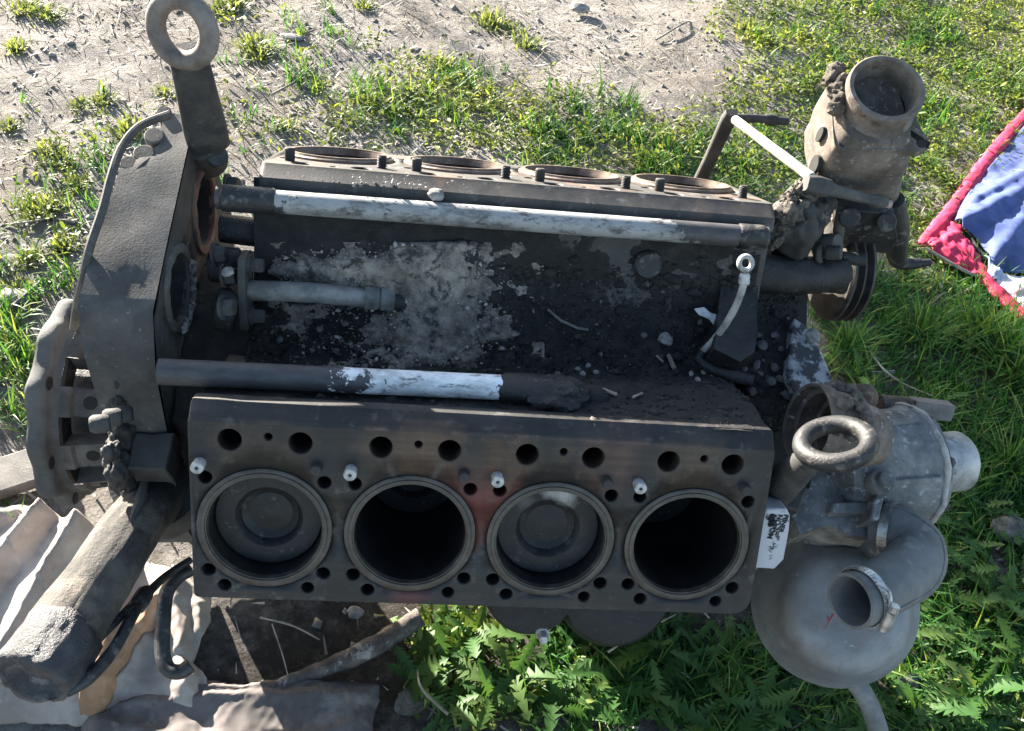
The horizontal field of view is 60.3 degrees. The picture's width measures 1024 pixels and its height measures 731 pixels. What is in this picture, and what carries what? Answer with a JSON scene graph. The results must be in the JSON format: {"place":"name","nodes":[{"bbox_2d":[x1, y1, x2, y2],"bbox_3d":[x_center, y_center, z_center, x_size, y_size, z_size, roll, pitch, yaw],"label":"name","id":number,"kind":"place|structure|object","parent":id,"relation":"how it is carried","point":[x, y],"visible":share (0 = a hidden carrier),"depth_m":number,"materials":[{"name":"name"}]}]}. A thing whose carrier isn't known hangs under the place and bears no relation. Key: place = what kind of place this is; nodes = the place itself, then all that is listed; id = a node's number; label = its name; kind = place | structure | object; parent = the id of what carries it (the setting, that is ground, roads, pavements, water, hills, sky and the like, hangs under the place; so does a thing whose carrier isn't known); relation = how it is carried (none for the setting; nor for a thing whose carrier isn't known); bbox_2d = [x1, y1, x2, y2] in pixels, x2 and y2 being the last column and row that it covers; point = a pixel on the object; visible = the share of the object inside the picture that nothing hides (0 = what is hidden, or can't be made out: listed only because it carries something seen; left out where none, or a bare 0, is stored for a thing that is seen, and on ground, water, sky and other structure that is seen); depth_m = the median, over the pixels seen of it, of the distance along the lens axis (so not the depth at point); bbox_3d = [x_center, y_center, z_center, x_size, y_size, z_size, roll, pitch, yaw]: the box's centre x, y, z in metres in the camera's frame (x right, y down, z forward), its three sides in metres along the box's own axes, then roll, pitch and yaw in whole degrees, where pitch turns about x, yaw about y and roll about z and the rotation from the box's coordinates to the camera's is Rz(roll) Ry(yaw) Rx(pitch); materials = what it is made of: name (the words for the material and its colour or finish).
{"place":"outdoors","nodes":[
{"label":"outdoors","id":0,"kind":"place"},
{"bbox_2d":[0,0,1023,730],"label":"ground","id":1,"kind":"structure","parent":0,"point":[224,648],"depth_m":2.20,"materials":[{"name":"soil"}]},
{"bbox_2d":[0,115,30,135],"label":"grass tuft","id":2,"kind":"object","parent":1,"relation":"on","point":[9,119],"visible":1,"depth_m":1.98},
{"bbox_2d":[0,288,30,305],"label":"stone","id":3,"kind":"object","parent":1,"relation":"on","point":[14,298],"visible":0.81,"depth_m":1.64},
{"bbox_2d":[0,449,35,499],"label":"plank","id":4,"kind":"object","parent":1,"relation":"on","point":[16,474],"visible":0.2,"depth_m":1.38,"materials":[{"name":"brown wood"}]},
{"bbox_2d":[0,35,35,56],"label":"grass tuft","id":5,"kind":"object","parent":1,"relation":"on","point":[13,45],"visible":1,"depth_m":2.19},
{"bbox_2d":[0,282,38,316],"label":"twig","id":6,"kind":"object","parent":1,"relation":"on","point":[18,300],"visible":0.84,"depth_m":1.63,"materials":[{"name":"brown wood"}]},
{"bbox_2d":[0,269,43,308],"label":"grass tuft","id":7,"kind":"object","parent":1,"relation":"on","point":[16,283],"visible":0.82,"depth_m":1.67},
{"bbox_2d":[0,244,48,276],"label":"grass tuft","id":8,"kind":"object","parent":1,"relation":"on","point":[23,261],"visible":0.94,"depth_m":1.71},
{"bbox_2d":[0,0,49,18],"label":"grass tuft","id":9,"kind":"object","parent":1,"relation":"on","point":[24,5],"visible":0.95,"depth_m":2.31,"materials":[{"name":"plant"}]},
{"bbox_2d":[0,217,50,225],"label":"twig","id":10,"kind":"object","parent":1,"relation":"on","point":[24,222],"visible":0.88,"depth_m":1.77,"materials":[{"name":"wood"}]},
{"bbox_2d":[5,190,58,228],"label":"grass tuft","id":11,"kind":"object","parent":1,"relation":"on","point":[32,201],"visible":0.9,"depth_m":1.80,"materials":[{"name":"plant"}]},
{"bbox_2d":[21,136,69,161],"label":"grass tuft","id":12,"kind":"object","parent":1,"relation":"on","point":[41,146],"visible":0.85,"depth_m":1.94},
{"bbox_2d":[26,0,68,27],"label":"grass tuft","id":13,"kind":"object","parent":1,"relation":"on","point":[43,17],"visible":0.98,"depth_m":2.31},
{"bbox_2d":[24,189,73,219],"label":"grass tuft","id":14,"kind":"object","parent":1,"relation":"on","point":[51,209],"visible":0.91,"depth_m":1.82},
{"bbox_2d":[39,147,76,170],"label":"grass tuft","id":15,"kind":"object","parent":1,"relation":"on","point":[61,156],"visible":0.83,"depth_m":1.92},
{"bbox_2d":[33,227,83,259],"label":"grass tuft","id":16,"kind":"object","parent":1,"relation":"on","point":[55,238],"visible":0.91,"depth_m":1.75,"materials":[{"name":"plant"}]},
{"bbox_2d":[53,169,93,196],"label":"grass tuft","id":17,"kind":"object","parent":1,"relation":"on","point":[78,181],"visible":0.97,"depth_m":1.87,"materials":[{"name":"plant"}]},
{"bbox_2d":[61,93,97,114],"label":"grass tuft","id":18,"kind":"object","parent":1,"relation":"on","point":[81,100],"visible":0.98,"depth_m":2.07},
{"bbox_2d":[84,86,120,109],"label":"grass tuft","id":19,"kind":"object","parent":1,"relation":"on","point":[100,99],"visible":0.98,"depth_m":2.09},
{"bbox_2d":[0,497,211,726],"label":"canvas sheet","id":20,"kind":"object","parent":1,"relation":"on","point":[41,542],"visible":0.53,"depth_m":1.25,"materials":[{"name":"fabric"}]},
{"bbox_2d":[79,591,158,716],"bbox_3d":[-0.541,0.386,1.220,0.061,0.065,0.201,18,49,7],"label":"orange cloth","id":21,"kind":"object","parent":20,"relation":"on","point":[96,696],"visible":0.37,"depth_m":1.18,"materials":[{"name":"fabric"}]},
{"bbox_2d":[101,106,150,144],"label":"grass tuft","id":22,"kind":"object","parent":1,"relation":"on","point":[124,127],"visible":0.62,"depth_m":2.02,"materials":[{"name":"plant"}]},
{"bbox_2d":[150,80,174,99],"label":"grass tuft","id":23,"kind":"object","parent":1,"relation":"on","point":[168,89],"visible":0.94,"depth_m":2.14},
{"bbox_2d":[204,0,238,18],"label":"grass tuft","id":24,"kind":"object","parent":1,"relation":"on","point":[216,6],"visible":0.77,"depth_m":2.41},
{"bbox_2d":[81,679,379,730],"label":"canvas strip","id":25,"kind":"object","parent":1,"relation":"on","point":[324,705],"visible":0.99,"depth_m":1.20,"materials":[{"name":"fabric"}]},
{"bbox_2d":[208,0,263,14],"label":"grass tuft","id":26,"kind":"object","parent":1,"relation":"on","point":[236,4],"visible":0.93,"depth_m":2.43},
{"bbox_2d":[224,26,281,56],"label":"grass tuft","id":27,"kind":"object","parent":1,"relation":"on","point":[255,36],"visible":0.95,"depth_m":2.31,"materials":[{"name":"plant"}]},
{"bbox_2d":[240,40,284,66],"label":"grass tuft","id":28,"kind":"object","parent":1,"relation":"on","point":[254,53],"visible":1,"depth_m":2.28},
{"bbox_2d":[271,623,287,675],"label":"twig","id":29,"kind":"object","parent":1,"relation":"on","point":[279,647],"visible":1,"depth_m":1.25,"materials":[{"name":"wood"}]},
{"bbox_2d":[273,113,300,135],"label":"grass tuft","id":30,"kind":"object","parent":1,"relation":"on","point":[290,121],"visible":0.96,"depth_m":2.10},
{"bbox_2d":[260,617,319,639],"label":"twig","id":31,"kind":"object","parent":1,"relation":"on","point":[273,620],"visible":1,"depth_m":1.27,"materials":[{"name":"wood"}]},
{"bbox_2d":[271,60,312,94],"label":"twig","id":32,"kind":"object","parent":1,"relation":"on","point":[282,88],"visible":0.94,"depth_m":2.19,"materials":[{"name":"brown wood"}]},
{"bbox_2d":[279,33,305,40],"bbox_3d":[-0.586,-0.878,2.356,0.072,0.011,0.032,3,49,-6],"label":"stone","id":33,"kind":"object","parent":1,"relation":"on","point":[290,36],"visible":0.96,"depth_m":2.35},
{"bbox_2d":[305,77,330,95],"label":"grass tuft","id":34,"kind":"object","parent":1,"relation":"on","point":[324,86],"visible":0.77,"depth_m":2.22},
{"bbox_2d":[266,609,424,687],"bbox_3d":[-0.242,0.418,1.256,0.252,0.038,0.037,-20,55,-24],"label":"dead wooden branch","id":35,"kind":"object","parent":1,"relation":"on","point":[383,640],"visible":1,"depth_m":1.26,"materials":[{"name":"wood"}]},
{"bbox_2d":[347,606,363,618],"bbox_3d":[-0.234,0.370,1.321,0.026,0.011,0.020,3,49,-6],"label":"stone","id":36,"kind":"object","parent":1,"relation":"on","point":[355,612],"visible":1,"depth_m":1.32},
{"bbox_2d":[351,0,378,12],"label":"grass tuft","id":37,"kind":"object","parent":1,"relation":"on","point":[367,3],"visible":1,"depth_m":2.52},
{"bbox_2d":[375,91,432,119],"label":"twig","id":38,"kind":"object","parent":1,"relation":"on","point":[385,108],"visible":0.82,"depth_m":2.21,"materials":[{"name":"wood"}]},
{"bbox_2d":[394,688,427,714],"bbox_3d":[-0.142,0.473,1.242,0.047,0.022,0.036,3,49,-6],"label":"stone","id":39,"kind":"object","parent":1,"relation":"on","point":[405,704],"visible":0.94,"depth_m":1.23,"materials":[{"name":"stone"}]},
{"bbox_2d":[388,646,449,713],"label":"jagged weed","id":40,"kind":"object","parent":1,"relation":"on","point":[399,669],"visible":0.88,"depth_m":1.26,"materials":[{"name":"green plant"}]},
{"bbox_2d":[390,604,457,661],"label":"jagged weed","id":41,"kind":"object","parent":1,"relation":"on","point":[423,610],"visible":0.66,"depth_m":1.31,"materials":[{"name":"green plant"}]},
{"bbox_2d":[417,670,448,714],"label":"twig","id":42,"kind":"object","parent":1,"relation":"on","point":[430,698],"visible":1,"depth_m":1.21,"materials":[{"name":"wood"}]},
{"bbox_2d":[420,48,457,69],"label":"grass tuft","id":43,"kind":"object","parent":1,"relation":"on","point":[444,56],"visible":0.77,"depth_m":2.37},
{"bbox_2d":[407,622,492,694],"bbox_3d":[-0.089,0.432,1.279,0.122,0.063,0.099,3,49,-6],"label":"jagged weed","id":44,"kind":"object","parent":1,"relation":"on","point":[430,666],"visible":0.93,"depth_m":1.27,"materials":[{"name":"green plant"}]},
{"bbox_2d":[420,681,485,730],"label":"jagged weed","id":45,"kind":"object","parent":1,"relation":"on","point":[473,699],"visible":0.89,"depth_m":1.23,"materials":[{"name":"green plant"}]},
{"bbox_2d":[440,605,525,657],"bbox_3d":[-0.050,0.387,1.316,0.120,0.072,0.111,-20,55,-24],"label":"jagged weed","id":46,"kind":"object","parent":1,"relation":"on","point":[481,634],"visible":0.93,"depth_m":1.30,"materials":[{"name":"green plant"}]},
{"bbox_2d":[0,0,980,730],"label":"engine","id":47,"kind":"object","parent":1,"relation":"on","point":[824,508],"visible":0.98,"depth_m":0.97,"materials":[{"name":"metal"}]},
{"bbox_2d":[221,266,234,276],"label":"pebble","id":48,"kind":"object","parent":47,"relation":"on","point":[228,271],"visible":1,"depth_m":0.94,"materials":[{"name":"stone"}]},
{"bbox_2d":[268,241,543,369],"bbox_3d":[-0.117,-0.058,1.001,0.323,0.120,0.143,1,49,-8],"label":"grit heap","id":49,"kind":"object","parent":47,"relation":"in","point":[436,329],"visible":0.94,"depth_m":1.01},
{"bbox_2d":[276,167,505,368],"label":"grit grains","id":50,"kind":"object","parent":49,"relation":"on","point":[467,308],"visible":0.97,"depth_m":1.01},
{"bbox_2d":[427,188,443,200],"bbox_3d":[-0.085,-0.191,0.985,0.019,0.011,0.016,-1,49,-9],"label":"pebble","id":51,"kind":"object","parent":47,"relation":"on","point":[435,194],"visible":1,"depth_m":0.98,"materials":[{"name":"stone"}]},
{"bbox_2d":[228,263,800,431],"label":"dirt crumbs","id":52,"kind":"object","parent":47,"relation":"in","point":[667,301],"visible":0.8,"depth_m":1.04,"materials":[{"name":"soil"}]},
{"bbox_2d":[657,332,672,345],"bbox_3d":[0.185,-0.032,1.061,0.018,0.013,0.018,27,64,6],"label":"pebble","id":53,"kind":"object","parent":52,"relation":"on","point":[665,338],"visible":1,"depth_m":1.06,"materials":[{"name":"stone"}]},
{"bbox_2d":[349,254,772,422],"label":"dirt clods","id":54,"kind":"object","parent":47,"relation":"on","point":[597,394],"visible":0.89,"depth_m":1.03,"materials":[{"name":"soil"}]},
{"bbox_2d":[547,308,588,330],"bbox_3d":[0.066,-0.054,1.049,0.054,0.017,0.006,18,49,7],"label":"splinter","id":55,"kind":"object","parent":47,"relation":"on","point":[565,322],"visible":1,"depth_m":1.05,"materials":[{"name":"grey wood"}]},
{"bbox_2d":[666,354,676,369],"bbox_3d":[0.190,-0.004,1.052,0.008,0.010,0.025,3,49,-6],"label":"splinter","id":56,"kind":"object","parent":47,"relation":"on","point":[671,362],"visible":1,"depth_m":1.05,"materials":[{"name":"wood"}]},
{"bbox_2d":[694,307,715,323],"bbox_3d":[0.234,-0.059,1.052,0.036,0.016,0.010,12,48,2],"label":"plastic scrap","id":57,"kind":"object","parent":47,"relation":"on","point":[705,313],"visible":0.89,"depth_m":1.05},
{"bbox_2d":[756,340,767,349],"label":"pebble","id":58,"kind":"object","parent":47,"relation":"on","point":[761,344],"visible":0.98,"depth_m":1.08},
{"bbox_2d":[764,376,776,386],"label":"pebble","id":59,"kind":"object","parent":47,"relation":"on","point":[771,381],"visible":1,"depth_m":1.06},
{"bbox_2d":[805,328,819,343],"bbox_3d":[0.364,-0.036,1.069,0.018,0.012,0.021,3,64,-6],"label":"pebble","id":60,"kind":"object","parent":47,"relation":"on","point":[812,335],"visible":1,"depth_m":1.06,"materials":[{"name":"stone"}]},
{"bbox_2d":[469,1,511,34],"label":"grass tuft","id":61,"kind":"object","parent":1,"relation":"on","point":[494,19],"visible":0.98,"depth_m":2.55,"materials":[{"name":"plant"}]},
{"bbox_2d":[458,658,537,730],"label":"jagged weed","id":62,"kind":"object","parent":1,"relation":"on","point":[501,698],"visible":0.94,"depth_m":1.25,"materials":[{"name":"green plant"}]},
{"bbox_2d":[493,18,529,37],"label":"grass tuft","id":63,"kind":"object","parent":1,"relation":"on","point":[506,27],"visible":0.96,"depth_m":2.54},
{"bbox_2d":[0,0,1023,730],"bbox_3d":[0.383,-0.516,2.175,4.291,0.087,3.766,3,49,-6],"label":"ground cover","id":64,"kind":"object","parent":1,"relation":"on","point":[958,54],"visible":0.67,"depth_m":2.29,"materials":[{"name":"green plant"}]},
{"bbox_2d":[0,0,1023,730],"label":"soil crumbs","id":65,"kind":"object","parent":1,"relation":"on","point":[316,620],"visible":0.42,"depth_m":2.29,"materials":[{"name":"soil"}]},
{"bbox_2d":[478,635,562,720],"bbox_3d":[0.008,0.441,1.272,0.083,0.081,0.126,-32,61,-31],"label":"jagged weed","id":66,"kind":"object","parent":1,"relation":"on","point":[537,673],"visible":0.9,"depth_m":1.26,"materials":[{"name":"green plant"}]},
{"bbox_2d":[511,28,546,56],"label":"grass tuft","id":67,"kind":"object","parent":1,"relation":"on","point":[532,41],"visible":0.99,"depth_m":2.48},
{"bbox_2d":[525,652,593,730],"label":"jagged weed","id":68,"kind":"object","parent":1,"relation":"on","point":[549,721],"visible":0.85,"depth_m":1.25,"materials":[{"name":"green plant"}]},
{"bbox_2d":[569,2,589,12],"bbox_3d":[0.204,-1.075,2.648,0.062,0.026,0.046,3,49,-6],"label":"stone","id":69,"kind":"object","parent":1,"relation":"on","point":[579,7],"visible":1,"depth_m":2.64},
{"bbox_2d":[549,676,630,730],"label":"jagged weed","id":70,"kind":"object","parent":1,"relation":"on","point":[587,712],"visible":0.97,"depth_m":1.24,"materials":[{"name":"green plant"}]},
{"bbox_2d":[572,639,659,709],"bbox_3d":[0.146,0.449,1.293,0.118,0.086,0.136,17,49,6],"label":"jagged weed","id":71,"kind":"object","parent":1,"relation":"on","point":[586,669],"visible":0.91,"depth_m":1.28,"materials":[{"name":"green plant"}]},
{"bbox_2d":[603,640,653,658],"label":"jagged weed","id":72,"kind":"object","parent":1,"relation":"on","point":[618,652],"visible":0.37,"depth_m":1.30,"materials":[{"name":"green plant"}]},
{"bbox_2d":[617,657,711,730],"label":"jagged weed","id":73,"kind":"object","parent":1,"relation":"on","point":[698,718],"visible":0.81,"depth_m":1.26,"materials":[{"name":"green plant"}]},
{"bbox_2d":[655,21,688,40],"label":"twig","id":74,"kind":"object","parent":1,"relation":"on","point":[663,35],"visible":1,"depth_m":2.60,"materials":[{"name":"brown wood"}]},
{"bbox_2d":[650,690,730,730],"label":"jagged weed","id":75,"kind":"object","parent":1,"relation":"on","point":[667,701],"visible":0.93,"depth_m":1.26,"materials":[{"name":"green plant"}]},
{"bbox_2d":[669,644,743,698],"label":"jagged weed","id":76,"kind":"object","parent":1,"relation":"on","point":[718,687],"visible":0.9,"depth_m":1.29,"materials":[{"name":"green plant"}]},
{"bbox_2d":[395,392,1023,730],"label":"weed growth","id":77,"kind":"object","parent":1,"relation":"on","point":[784,684],"visible":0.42,"depth_m":1.33,"materials":[{"name":"green plant"}]},
{"bbox_2d":[705,615,762,683],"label":"jagged weed","id":78,"kind":"object","parent":1,"relation":"on","point":[726,645],"visible":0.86,"depth_m":1.33,"materials":[{"name":"green plant"}]},
{"bbox_2d":[724,12,768,40],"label":"grass tuft","id":79,"kind":"object","parent":1,"relation":"on","point":[744,26],"visible":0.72,"depth_m":2.67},
{"bbox_2d":[723,665,797,730],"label":"jagged weed","id":80,"kind":"object","parent":1,"relation":"on","point":[761,701],"visible":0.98,"depth_m":1.27,"materials":[{"name":"green plant"}]},
{"bbox_2d":[740,25,784,48],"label":"grass tuft","id":81,"kind":"object","parent":1,"relation":"on","point":[768,40],"visible":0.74,"depth_m":2.64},
{"bbox_2d":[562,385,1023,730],"bbox_3d":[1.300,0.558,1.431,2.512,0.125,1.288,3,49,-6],"label":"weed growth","id":82,"kind":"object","parent":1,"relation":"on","point":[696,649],"visible":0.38,"depth_m":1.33,"materials":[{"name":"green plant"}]},
{"bbox_2d":[784,18,819,41],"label":"grass tuft","id":83,"kind":"object","parent":1,"relation":"on","point":[803,31],"visible":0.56,"depth_m":2.72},
{"bbox_2d":[822,347,864,382],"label":"jagged weed","id":84,"kind":"object","parent":1,"relation":"on","point":[846,365],"visible":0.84,"depth_m":1.78,"materials":[{"name":"green plant"}]},
{"bbox_2d":[813,308,896,371],"bbox_3d":[0.701,-0.056,1.781,0.175,0.104,0.182,16,49,5],"label":"grass clump","id":85,"kind":"object","parent":1,"relation":"on","point":[848,335],"visible":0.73,"depth_m":1.80,"materials":[{"name":"plant"}]},
{"bbox_2d":[833,347,880,384],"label":"jagged weed","id":86,"kind":"object","parent":1,"relation":"on","point":[861,379],"visible":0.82,"depth_m":1.76,"materials":[{"name":"green plant"}]},
{"bbox_2d":[896,672,920,688],"bbox_3d":[0.607,0.482,1.352,0.042,0.019,0.031,3,49,-6],"label":"stone","id":87,"kind":"object","parent":1,"relation":"on","point":[912,683],"visible":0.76,"depth_m":1.34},
{"bbox_2d":[881,280,971,368],"bbox_3d":[0.872,-0.080,1.852,0.202,0.144,0.216,28,51,15],"label":"grass clump","id":88,"kind":"object","parent":1,"relation":"on","point":[924,321],"visible":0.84,"depth_m":1.86,"materials":[{"name":"plant"}]},
{"bbox_2d":[893,678,980,730],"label":"jagged weed","id":89,"kind":"object","parent":1,"relation":"on","point":[914,698],"visible":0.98,"depth_m":1.31,"materials":[{"name":"green plant"}]},
{"bbox_2d":[916,603,995,661],"bbox_3d":[0.703,0.430,1.409,0.112,0.058,0.097,31,52,18],"label":"jagged weed","id":90,"kind":"object","parent":1,"relation":"on","point":[942,631],"visible":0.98,"depth_m":1.39,"materials":[{"name":"green plant"}]},
{"bbox_2d":[935,509,977,544],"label":"jagged weed","id":91,"kind":"object","parent":1,"relation":"on","point":[947,518],"visible":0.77,"depth_m":1.55,"materials":[{"name":"green plant"}]},
{"bbox_2d":[917,267,1023,364],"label":"grass clump","id":92,"kind":"object","parent":1,"relation":"on","point":[998,315],"visible":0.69,"depth_m":1.88,"materials":[{"name":"plant"}]},
{"bbox_2d":[918,109,1023,322],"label":"blanket","id":93,"kind":"object","parent":1,"relation":"on","point":[990,212],"visible":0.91,"depth_m":2.09,"materials":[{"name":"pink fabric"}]},
{"bbox_2d":[946,539,1000,594],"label":"jagged weed","id":94,"kind":"object","parent":1,"relation":"on","point":[970,571],"visible":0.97,"depth_m":1.48,"materials":[{"name":"green plant"}]},
{"bbox_2d":[928,268,1023,386],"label":"grass clump","id":95,"kind":"object","parent":1,"relation":"on","point":[1012,333],"visible":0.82,"depth_m":1.86,"materials":[{"name":"plant"}]},
{"bbox_2d":[934,655,1023,720],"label":"jagged weed","id":96,"kind":"object","parent":1,"relation":"on","point":[995,685],"visible":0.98,"depth_m":1.33,"materials":[{"name":"green plant"}]},
{"bbox_2d":[944,311,1023,411],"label":"grass clump","id":97,"kind":"object","parent":1,"relation":"on","point":[1016,360],"visible":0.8,"depth_m":1.80,"materials":[{"name":"plant"}]},
{"bbox_2d":[946,564,1023,624],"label":"jagged weed","id":98,"kind":"object","parent":1,"relation":"on","point":[1006,593],"visible":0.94,"depth_m":1.45,"materials":[{"name":"green plant"}]},
{"bbox_2d":[949,394,1023,505],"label":"grass clump","id":99,"kind":"object","parent":1,"relation":"on","point":[995,445],"visible":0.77,"depth_m":1.65,"materials":[{"name":"plant"}]},
{"bbox_2d":[952,491,1020,534],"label":"jagged weed","id":100,"kind":"object","parent":1,"relation":"on","point":[993,505],"visible":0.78,"depth_m":1.57,"materials":[{"name":"green plant"}]},
{"bbox_2d":[989,613,1023,694],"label":"jagged weed","id":101,"kind":"object","parent":1,"relation":"on","point":[1012,641],"visible":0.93,"depth_m":1.38,"materials":[{"name":"green plant"}]},
{"bbox_2d":[990,514,1023,544],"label":"stone","id":102,"kind":"object","parent":1,"relation":"on","point":[1011,525],"visible":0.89,"depth_m":1.54,"materials":[{"name":"stone"}]},
{"bbox_2d":[1000,531,1023,567],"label":"jagged weed","id":103,"kind":"object","parent":1,"relation":"on","point":[1018,542],"visible":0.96,"depth_m":1.53,"materials":[{"name":"green plant"}]},
{"bbox_2d":[0,0,1023,730],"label":"grass","id":104,"kind":"structure","parent":0,"point":[12,352],"depth_m":1.79,"materials":[{"name":"plant"}]},
{"bbox_2d":[870,352,934,396],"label":"twig","id":105,"kind":"object","parent":104,"relation":"on","point":[883,368],"visible":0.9,"depth_m":1.75,"materials":[{"name":"wood"}]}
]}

